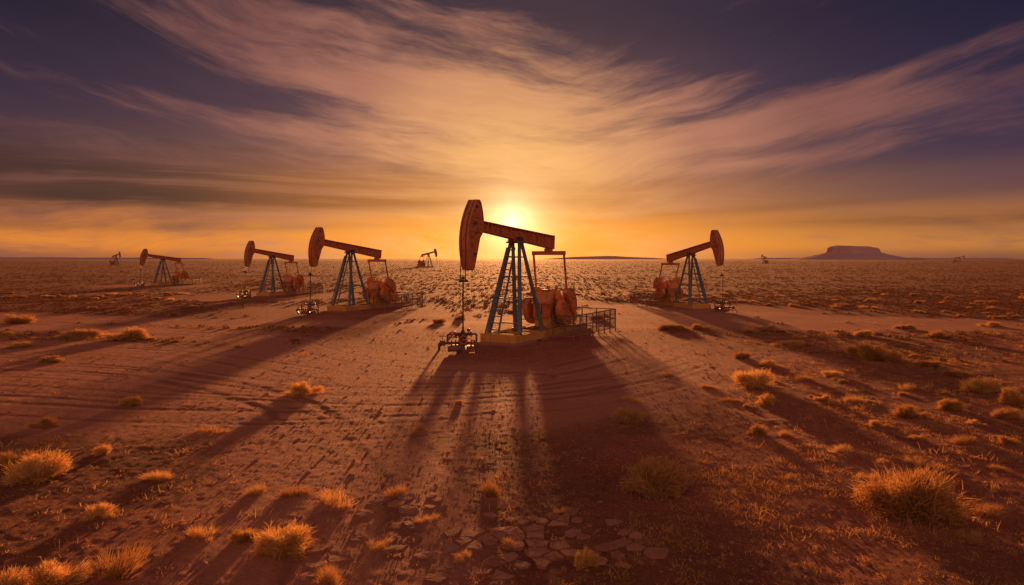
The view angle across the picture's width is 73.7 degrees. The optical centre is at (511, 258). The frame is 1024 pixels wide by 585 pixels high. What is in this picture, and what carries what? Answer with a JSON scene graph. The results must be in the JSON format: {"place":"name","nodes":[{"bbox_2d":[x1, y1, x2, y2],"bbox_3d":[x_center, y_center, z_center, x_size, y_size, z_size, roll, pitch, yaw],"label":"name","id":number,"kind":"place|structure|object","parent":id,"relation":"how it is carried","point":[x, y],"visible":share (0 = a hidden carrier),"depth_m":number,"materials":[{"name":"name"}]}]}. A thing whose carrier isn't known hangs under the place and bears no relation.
{"place":"outdoors","nodes":[
{"label":"outdoors","id":0,"kind":"place"},
{"bbox_2d":[0,257,210,258],"bbox_3d":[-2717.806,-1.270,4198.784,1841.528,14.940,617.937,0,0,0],"label":"ridge","id":1,"kind":"structure","parent":0,"point":[88,258],"depth_m":3943.68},
{"bbox_2d":[0,259,1023,584],"bbox_3d":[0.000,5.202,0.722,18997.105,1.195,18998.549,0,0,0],"label":"ground","id":2,"kind":"structure","parent":0,"point":[174,413],"depth_m":21.60,"materials":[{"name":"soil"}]},
{"bbox_2d":[0,563,31,584],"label":"dry shrub","id":3,"kind":"object","parent":2,"relation":"on","point":[20,578],"visible":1,"depth_m":10.54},
{"bbox_2d":[0,341,33,348],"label":"dry shrub","id":4,"kind":"object","parent":2,"relation":"on","point":[23,344],"visible":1,"depth_m":39.91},
{"bbox_2d":[3,312,36,323],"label":"dry shrub","id":5,"kind":"object","parent":2,"relation":"on","point":[15,319],"visible":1,"depth_m":55.15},
{"bbox_2d":[0,448,43,469],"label":"dry shrub","id":6,"kind":"object","parent":2,"relation":"on","point":[7,458],"visible":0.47,"depth_m":17.11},
{"bbox_2d":[0,447,77,486],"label":"dry shrub","id":7,"kind":"object","parent":2,"relation":"on","point":[40,469],"visible":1,"depth_m":16.02,"materials":[{"name":"plant"}]},
{"bbox_2d":[24,415,64,429],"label":"dry shrub","id":8,"kind":"object","parent":2,"relation":"on","point":[48,422],"visible":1,"depth_m":21.01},
{"bbox_2d":[37,355,64,363],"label":"dry shrub","id":9,"kind":"object","parent":2,"relation":"on","point":[53,359],"visible":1,"depth_m":33.93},
{"bbox_2d":[26,555,97,584],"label":"dry shrub","id":10,"kind":"object","parent":2,"relation":"on","point":[53,575],"visible":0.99,"depth_m":10.85,"materials":[{"name":"plant"}]},
{"bbox_2d":[55,327,103,338],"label":"sagebrush","id":11,"kind":"object","parent":2,"relation":"on","point":[92,333],"visible":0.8,"depth_m":44.78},
{"bbox_2d":[78,500,122,522],"bbox_3d":[-8.322,5.059,13.812,0.766,0.354,0.895,0,0,-15],"label":"dry shrub","id":12,"kind":"object","parent":2,"relation":"on","point":[103,510],"visible":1,"depth_m":13.76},
{"bbox_2d":[91,443,111,456],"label":"dry shrub","id":13,"kind":"object","parent":2,"relation":"on","point":[101,451],"visible":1,"depth_m":18.11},
{"bbox_2d":[84,539,152,581],"bbox_3d":[-6.431,4.981,11.440,1.158,0.486,1.239,0,0,-43],"label":"grass tuft","id":14,"kind":"object","parent":2,"relation":"on","point":[126,563],"visible":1,"depth_m":11.35,"materials":[{"name":"plant"}]},
{"bbox_2d":[99,326,153,340],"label":"dry shrub","id":15,"kind":"object","parent":2,"relation":"on","point":[132,333],"visible":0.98,"depth_m":43.50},
{"bbox_2d":[118,395,142,407],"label":"dry shrub","id":16,"kind":"object","parent":2,"relation":"on","point":[131,401],"visible":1,"depth_m":24.05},
{"bbox_2d":[138,468,173,480],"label":"grass tuft","id":17,"kind":"object","parent":2,"relation":"on","point":[159,476],"visible":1,"depth_m":16.14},
{"bbox_2d":[139,249,194,285],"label":"pumpjack","id":18,"kind":"object","parent":2,"relation":"on","point":[180,276],"visible":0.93,"depth_m":131.31,"materials":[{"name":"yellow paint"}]},
{"bbox_2d":[185,522,216,541],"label":"grass tuft","id":19,"kind":"object","parent":2,"relation":"on","point":[199,533],"visible":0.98,"depth_m":12.75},
{"bbox_2d":[193,424,233,433],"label":"grass tuft","id":20,"kind":"object","parent":2,"relation":"on","point":[201,429],"visible":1,"depth_m":20.51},
{"bbox_2d":[228,527,258,544],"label":"dry shrub","id":21,"kind":"object","parent":2,"relation":"on","point":[239,537],"visible":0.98,"depth_m":12.54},
{"bbox_2d":[240,483,266,496],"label":"grass tuft","id":22,"kind":"object","parent":2,"relation":"on","point":[258,490],"visible":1,"depth_m":15.05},
{"bbox_2d":[244,241,313,296],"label":"pumpjack","id":23,"kind":"object","parent":2,"relation":"on","point":[297,281],"visible":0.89,"depth_m":94.03,"materials":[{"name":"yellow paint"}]},
{"bbox_2d":[250,519,317,560],"bbox_3d":[-4.075,4.965,12.184,1.230,0.544,1.363,0,0,-13],"label":"dry shrub","id":24,"kind":"object","parent":2,"relation":"on","point":[287,542],"visible":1,"depth_m":11.99,"materials":[{"name":"plant"}]},
{"bbox_2d":[274,484,320,498],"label":"grass tuft","id":25,"kind":"object","parent":2,"relation":"on","point":[289,493],"visible":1,"depth_m":15.01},
{"bbox_2d":[280,381,327,397],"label":"dry shrub","id":26,"kind":"object","parent":2,"relation":"on","point":[301,389],"visible":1,"depth_m":25.86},
{"bbox_2d":[288,284,322,295],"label":"guard fence","id":27,"kind":"object","parent":2,"relation":"on","point":[316,288],"visible":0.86,"depth_m":96.80,"materials":[{"name":"brown metal"}]},
{"bbox_2d":[296,572,315,580],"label":"flat stone","id":28,"kind":"object","parent":2,"relation":"on","point":[306,576],"visible":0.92,"depth_m":11.12,"materials":[{"name":"stone"}]},
{"bbox_2d":[296,300,318,315],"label":"wellhead","id":29,"kind":"object","parent":2,"relation":"on","point":[308,310],"visible":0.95,"depth_m":62.90,"materials":[{"name":"metal"}]},
{"bbox_2d":[302,544,326,554],"bbox_3d":[-3.561,5.222,12.214,0.520,0.117,0.437,0,0,0],"label":"flat stone","id":30,"kind":"object","parent":2,"relation":"on","point":[317,549],"visible":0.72,"depth_m":12.13,"materials":[{"name":"stone"}]},
{"bbox_2d":[305,560,328,569],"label":"flat stone","id":31,"kind":"object","parent":2,"relation":"on","point":[312,565],"visible":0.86,"depth_m":11.53,"materials":[{"name":"stone"}]},
{"bbox_2d":[311,510,340,516],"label":"flat stone","id":32,"kind":"object","parent":2,"relation":"on","point":[325,513],"visible":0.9,"depth_m":13.84,"materials":[{"name":"stone"}]},
{"bbox_2d":[312,560,345,584],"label":"grass tuft","id":33,"kind":"object","parent":2,"relation":"on","point":[327,578],"visible":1,"depth_m":10.88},
{"bbox_2d":[314,486,355,510],"bbox_3d":[-3.757,5.051,14.489,0.855,0.375,1.338,0,0,-37],"label":"grass tuft","id":34,"kind":"object","parent":2,"relation":"on","point":[327,499],"visible":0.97,"depth_m":14.46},
{"bbox_2d":[327,553,352,562],"bbox_3d":[-3.013,5.220,11.892,0.420,0.102,0.419,0,0,-27],"label":"flat stone","id":35,"kind":"object","parent":2,"relation":"on","point":[334,557],"visible":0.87,"depth_m":11.81,"materials":[{"name":"stone"}]},
{"bbox_2d":[308,227,405,312],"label":"pumpjack","id":36,"kind":"object","parent":2,"relation":"on","point":[318,241],"visible":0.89,"depth_m":67.99,"materials":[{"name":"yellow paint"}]},
{"bbox_2d":[355,509,374,517],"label":"flat stone","id":37,"kind":"object","parent":2,"relation":"on","point":[360,513],"visible":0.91,"depth_m":13.86,"materials":[{"name":"stone"}]},
{"bbox_2d":[366,535,395,552],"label":"grass tuft","id":38,"kind":"object","parent":2,"relation":"on","point":[378,545],"visible":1,"depth_m":12.29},
{"bbox_2d":[380,484,407,498],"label":"grass tuft","id":39,"kind":"object","parent":2,"relation":"on","point":[396,491],"visible":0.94,"depth_m":14.98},
{"bbox_2d":[382,545,407,551],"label":"flat stone","id":40,"kind":"object","parent":2,"relation":"on","point":[389,548],"visible":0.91,"depth_m":12.20,"materials":[{"name":"stone"}]},
{"bbox_2d":[387,499,404,507],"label":"flat stone","id":41,"kind":"object","parent":2,"relation":"on","point":[395,503],"visible":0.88,"depth_m":14.42,"materials":[{"name":"stone"}]},
{"bbox_2d":[373,292,422,310],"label":"guard fence","id":42,"kind":"object","parent":2,"relation":"on","point":[394,301],"visible":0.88,"depth_m":70.53,"materials":[{"name":"brown metal"}]},
{"bbox_2d":[398,505,419,513],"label":"flat stone","id":43,"kind":"object","parent":2,"relation":"on","point":[408,509],"visible":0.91,"depth_m":14.08,"materials":[{"name":"stone"}]},
{"bbox_2d":[412,549,433,558],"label":"flat stone","id":44,"kind":"object","parent":2,"relation":"on","point":[423,554],"visible":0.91,"depth_m":11.93,"materials":[{"name":"stone"}]},
{"bbox_2d":[415,249,436,267],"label":"pumpjack","id":45,"kind":"object","parent":2,"relation":"on","point":[421,263],"visible":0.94,"depth_m":392.17,"materials":[{"name":"yellow paint"}]},
{"bbox_2d":[423,571,448,584],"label":"flat stone","id":46,"kind":"object","parent":2,"relation":"on","point":[437,577],"visible":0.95,"depth_m":11.08,"materials":[{"name":"stone"}]},
{"bbox_2d":[442,539,459,552],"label":"flat stone","id":47,"kind":"object","parent":2,"relation":"on","point":[450,546],"visible":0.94,"depth_m":12.25,"materials":[{"name":"stone"}]},
{"bbox_2d":[443,527,461,537],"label":"flat stone","id":48,"kind":"object","parent":2,"relation":"on","point":[452,532],"visible":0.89,"depth_m":12.87,"materials":[{"name":"stone"}]},
{"bbox_2d":[438,327,477,354],"bbox_3d":[-3.180,4.565,37.855,2.450,1.570,1.401,0,0,26],"label":"wellhead","id":49,"kind":"object","parent":2,"relation":"on","point":[458,346],"visible":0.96,"depth_m":37.64,"materials":[{"name":"metal"}]},
{"bbox_2d":[446,568,470,576],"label":"flat stone","id":50,"kind":"object","parent":2,"relation":"on","point":[458,572],"visible":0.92,"depth_m":11.25,"materials":[{"name":"stone"}]},
{"bbox_2d":[455,537,473,545],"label":"flat stone","id":51,"kind":"object","parent":2,"relation":"on","point":[462,541],"visible":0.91,"depth_m":12.50,"materials":[{"name":"stone"}]},
{"bbox_2d":[460,527,485,537],"bbox_3d":[-0.728,5.210,12.916,0.452,0.107,0.458,0,0,11],"label":"flat stone","id":52,"kind":"object","parent":2,"relation":"on","point":[471,532],"visible":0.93,"depth_m":12.89,"materials":[{"name":"stone"}]},
{"bbox_2d":[464,540,482,549],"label":"flat stone","id":53,"kind":"object","parent":2,"relation":"on","point":[475,545],"visible":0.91,"depth_m":12.28,"materials":[{"name":"stone"}]},
{"bbox_2d":[473,566,492,574],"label":"flat stone","id":54,"kind":"object","parent":2,"relation":"on","point":[481,571],"visible":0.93,"depth_m":11.32,"materials":[{"name":"stone"}]},
{"bbox_2d":[477,476,502,496],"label":"grass tuft","id":55,"kind":"object","parent":2,"relation":"on","point":[490,489],"visible":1,"depth_m":15.06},
{"bbox_2d":[482,556,506,567],"bbox_3d":[-0.279,5.208,11.629,0.338,0.118,0.305,0,0,36],"label":"flat stone","id":56,"kind":"object","parent":2,"relation":"on","point":[493,561],"visible":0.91,"depth_m":11.61,"materials":[{"name":"stone"}]},
{"bbox_2d":[491,569,513,578],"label":"flat stone","id":57,"kind":"object","parent":2,"relation":"on","point":[498,574],"visible":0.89,"depth_m":11.19,"materials":[{"name":"stone"}]},
{"bbox_2d":[497,552,518,561],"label":"flat stone","id":58,"kind":"object","parent":2,"relation":"on","point":[510,556],"visible":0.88,"depth_m":11.85,"materials":[{"name":"stone"}]},
{"bbox_2d":[497,500,519,508],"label":"flat stone","id":59,"kind":"object","parent":2,"relation":"on","point":[511,503],"visible":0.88,"depth_m":14.35,"materials":[{"name":"stone"}]},
{"bbox_2d":[0,261,1023,362],"bbox_3d":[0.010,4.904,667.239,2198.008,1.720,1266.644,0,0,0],"label":"distant scrub","id":60,"kind":"object","parent":2,"relation":"on","point":[752,293],"visible":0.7,"depth_m":98.87,"materials":[{"name":"plant"}]},
{"bbox_2d":[507,540,524,550],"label":"flat stone","id":61,"kind":"object","parent":2,"relation":"on","point":[519,546],"visible":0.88,"depth_m":12.26,"materials":[{"name":"stone"}]},
{"bbox_2d":[514,561,530,569],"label":"flat stone","id":62,"kind":"object","parent":2,"relation":"on","point":[524,565],"visible":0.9,"depth_m":11.51,"materials":[{"name":"stone"}]},
{"bbox_2d":[458,199,589,346],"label":"pumpjack","id":63,"kind":"object","parent":2,"relation":"on","point":[541,307],"visible":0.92,"depth_m":42.69,"materials":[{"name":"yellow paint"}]},
{"bbox_2d":[522,524,543,531],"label":"flat stone","id":64,"kind":"object","parent":2,"relation":"on","point":[533,527],"visible":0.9,"depth_m":13.06,"materials":[{"name":"stone"}]},
{"bbox_2d":[526,531,543,538],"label":"flat stone","id":65,"kind":"object","parent":2,"relation":"on","point":[538,534],"visible":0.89,"depth_m":12.75,"materials":[{"name":"stone"}]},
{"bbox_2d":[524,538,548,547],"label":"flat stone","id":66,"kind":"object","parent":2,"relation":"on","point":[530,543],"visible":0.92,"depth_m":12.35,"materials":[{"name":"stone"}]},
{"bbox_2d":[524,548,549,557],"bbox_3d":[0.458,5.212,12.057,0.483,0.106,0.347,0,0,-11],"label":"flat stone","id":67,"kind":"object","parent":2,"relation":"on","point":[536,552],"visible":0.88,"depth_m":12.02,"materials":[{"name":"stone"}]},
{"bbox_2d":[531,557,551,569],"bbox_3d":[0.539,5.204,11.610,0.312,0.114,0.470,0,0,-13],"label":"flat stone","id":68,"kind":"object","parent":2,"relation":"on","point":[541,563],"visible":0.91,"depth_m":11.59,"materials":[{"name":"stone"}]},
{"bbox_2d":[543,551,564,560],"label":"flat stone","id":69,"kind":"object","parent":2,"relation":"on","point":[556,555],"visible":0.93,"depth_m":11.84,"materials":[{"name":"stone"}]},
{"bbox_2d":[550,540,570,550],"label":"flat stone","id":70,"kind":"object","parent":2,"relation":"on","point":[559,545],"visible":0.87,"depth_m":12.28,"materials":[{"name":"stone"}]},
{"bbox_2d":[559,549,587,557],"bbox_3d":[1.110,5.203,12.016,0.523,0.116,0.350,0,0,-15],"label":"flat stone","id":71,"kind":"object","parent":2,"relation":"on","point":[568,553],"visible":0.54,"depth_m":11.97,"materials":[{"name":"stone"}]},
{"bbox_2d":[564,528,582,537],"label":"flat stone","id":72,"kind":"object","parent":2,"relation":"on","point":[572,532],"visible":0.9,"depth_m":12.88,"materials":[{"name":"stone"}]},
{"bbox_2d":[552,307,615,340],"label":"guard fence","id":73,"kind":"object","parent":2,"relation":"on","point":[578,324],"visible":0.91,"depth_m":44.59,"materials":[{"name":"brown metal"}]},
{"bbox_2d":[573,545,599,569],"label":"dry shrub","id":74,"kind":"object","parent":2,"relation":"on","point":[586,559],"visible":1,"depth_m":11.46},
{"bbox_2d":[593,542,618,551],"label":"flat stone","id":75,"kind":"object","parent":2,"relation":"on","point":[606,546],"visible":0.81,"depth_m":12.22,"materials":[{"name":"stone"}]},
{"bbox_2d":[551,256,663,258],"bbox_3d":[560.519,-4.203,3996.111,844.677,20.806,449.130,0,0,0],"label":"mesa","id":76,"kind":"structure","parent":2,"relation":"on","point":[603,257],"depth_m":3875.60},
{"bbox_2d":[610,537,632,547],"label":"flat stone","id":77,"kind":"object","parent":2,"relation":"on","point":[621,542],"visible":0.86,"depth_m":12.42,"materials":[{"name":"stone"}]},
{"bbox_2d":[609,407,645,423],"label":"sagebrush","id":78,"kind":"object","parent":2,"relation":"on","point":[628,416],"visible":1,"depth_m":21.82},
{"bbox_2d":[626,543,645,550],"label":"flat stone","id":79,"kind":"object","parent":2,"relation":"on","point":[636,546],"visible":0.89,"depth_m":12.17,"materials":[{"name":"stone"}]},
{"bbox_2d":[630,291,669,307],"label":"guard fence","id":80,"kind":"object","parent":2,"relation":"on","point":[644,298],"visible":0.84,"depth_m":73.83,"materials":[{"name":"brown metal"}]},
{"bbox_2d":[616,452,693,500],"bbox_3d":[3.228,4.839,15.534,1.931,0.872,1.818,0,0,-17],"label":"sagebrush","id":81,"kind":"object","parent":2,"relation":"on","point":[656,478],"visible":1,"depth_m":15.16,"materials":[{"name":"plant"}]},
{"bbox_2d":[643,547,668,558],"bbox_3d":[2.545,5.192,11.963,0.472,0.120,0.388,0,0,0],"label":"flat stone","id":82,"kind":"object","parent":2,"relation":"on","point":[655,552],"visible":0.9,"depth_m":11.94,"materials":[{"name":"stone"}]},
{"bbox_2d":[657,324,690,330],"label":"sagebrush","id":83,"kind":"object","parent":2,"relation":"on","point":[673,327],"visible":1,"depth_m":49.68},
{"bbox_2d":[645,230,723,309],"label":"pumpjack","id":84,"kind":"object","parent":2,"relation":"on","point":[673,289],"visible":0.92,"depth_m":70.86,"materials":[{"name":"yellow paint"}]},
{"bbox_2d":[714,299,736,312],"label":"wellhead","id":85,"kind":"object","parent":2,"relation":"on","point":[722,307],"visible":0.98,"depth_m":65.90,"materials":[{"name":"metal"}]},
{"bbox_2d":[729,367,775,388],"bbox_3d":[9.677,4.782,27.816,1.999,0.930,2.343,0,0,34],"label":"dry shrub","id":86,"kind":"object","parent":2,"relation":"on","point":[755,379],"visible":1,"depth_m":27.62,"materials":[{"name":"plant"}]},
{"bbox_2d":[746,421,770,436],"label":"dry shrub","id":87,"kind":"object","parent":2,"relation":"on","point":[757,430],"visible":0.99,"depth_m":20.13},
{"bbox_2d":[755,392,776,405],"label":"dry shrub","id":88,"kind":"object","parent":2,"relation":"on","point":[767,400],"visible":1,"depth_m":24.13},
{"bbox_2d":[755,359,781,368],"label":"dry shrub","id":89,"kind":"object","parent":2,"relation":"on","point":[770,363],"visible":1,"depth_m":32.77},
{"bbox_2d":[753,322,787,332],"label":"sagebrush","id":90,"kind":"object","parent":2,"relation":"on","point":[771,328],"visible":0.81,"depth_m":48.64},
{"bbox_2d":[776,339,806,346],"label":"dry shrub","id":91,"kind":"object","parent":2,"relation":"on","point":[795,343],"visible":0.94,"depth_m":40.86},
{"bbox_2d":[828,444,855,453],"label":"grass tuft","id":92,"kind":"object","parent":2,"relation":"on","point":[841,448],"visible":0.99,"depth_m":18.40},
{"bbox_2d":[836,345,859,354],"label":"dry shrub","id":93,"kind":"object","parent":2,"relation":"on","point":[850,349],"visible":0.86,"depth_m":37.44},
{"bbox_2d":[786,245,923,259],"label":"butte","id":94,"kind":"object","parent":2,"relation":"on","point":[838,252],"visible":1,"depth_m":2928.61,"materials":[{"name":"stone"}]},
{"bbox_2d":[853,339,890,360],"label":"dry shrub","id":95,"kind":"object","parent":2,"relation":"on","point":[866,351],"visible":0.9,"depth_m":35.12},
{"bbox_2d":[860,419,891,427],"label":"dry shrub","id":96,"kind":"object","parent":2,"relation":"on","point":[874,423],"visible":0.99,"depth_m":21.04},
{"bbox_2d":[879,349,911,363],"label":"dry shrub","id":97,"kind":"object","parent":2,"relation":"on","point":[895,357],"visible":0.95,"depth_m":34.45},
{"bbox_2d":[889,402,934,418],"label":"dry shrub","id":98,"kind":"object","parent":2,"relation":"on","point":[906,410],"visible":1,"depth_m":22.40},
{"bbox_2d":[848,456,983,525],"bbox_3d":[8.259,4.714,14.016,2.243,1.154,2.364,0,0,-19],"label":"dry shrub","id":99,"kind":"object","parent":2,"relation":"on","point":[915,495],"visible":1,"depth_m":13.66,"materials":[{"name":"plant"}]},
{"bbox_2d":[905,434,931,442],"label":"dry shrub","id":100,"kind":"object","parent":2,"relation":"on","point":[921,438],"visible":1,"depth_m":19.47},
{"bbox_2d":[899,454,949,468],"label":"grass tuft","id":101,"kind":"object","parent":2,"relation":"on","point":[920,463],"visible":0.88,"depth_m":17.07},
{"bbox_2d":[917,359,944,367],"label":"dry shrub","id":102,"kind":"object","parent":2,"relation":"on","point":[935,363],"visible":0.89,"depth_m":32.52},
{"bbox_2d":[925,330,955,338],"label":"dry shrub","id":103,"kind":"object","parent":2,"relation":"on","point":[938,334],"visible":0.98,"depth_m":44.70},
{"bbox_2d":[936,398,965,410],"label":"dry shrub","id":104,"kind":"object","parent":2,"relation":"on","point":[951,405],"visible":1,"depth_m":23.41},
{"bbox_2d":[937,369,973,377],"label":"dry shrub","id":105,"kind":"object","parent":2,"relation":"on","point":[958,373],"visible":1,"depth_m":30.06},
{"bbox_2d":[944,432,987,445],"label":"grass tuft","id":106,"kind":"object","parent":2,"relation":"on","point":[959,441],"visible":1,"depth_m":19.12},
{"bbox_2d":[952,527,988,544],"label":"grass tuft","id":107,"kind":"object","parent":2,"relation":"on","point":[976,540],"visible":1,"depth_m":12.62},
{"bbox_2d":[957,375,1003,394],"bbox_3d":[18.457,4.932,26.893,1.764,0.695,1.611,0,0,23],"label":"dry shrub","id":108,"kind":"object","parent":2,"relation":"on","point":[986,386],"visible":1,"depth_m":26.62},
{"bbox_2d":[968,501,1009,518],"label":"grass tuft","id":109,"kind":"object","parent":2,"relation":"on","point":[987,509],"visible":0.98,"depth_m":13.99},
{"bbox_2d":[991,407,1022,419],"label":"dry shrub","id":110,"kind":"object","parent":2,"relation":"on","point":[1007,413],"visible":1,"depth_m":22.12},
{"bbox_2d":[995,434,1023,445],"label":"dry shrub","id":111,"kind":"object","parent":2,"relation":"on","point":[1005,441],"visible":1,"depth_m":19.05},
{"bbox_2d":[996,384,1023,407],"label":"dry shrub","id":112,"kind":"object","parent":2,"relation":"on","point":[1010,396],"visible":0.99,"depth_m":24.31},
{"bbox_2d":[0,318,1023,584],"bbox_3d":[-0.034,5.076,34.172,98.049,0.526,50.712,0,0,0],"label":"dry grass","id":113,"kind":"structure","parent":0,"point":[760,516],"depth_m":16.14,"materials":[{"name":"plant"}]},
{"bbox_2d":[0,0,1023,258],"label":"sky","id":114,"kind":"structure","parent":0,"point":[170,128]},
{"bbox_2d":[756,257,1010,258],"bbox_3d":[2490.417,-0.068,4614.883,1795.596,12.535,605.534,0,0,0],"label":"ridge","id":115,"kind":"structure","parent":0,"point":[911,257],"depth_m":4375.13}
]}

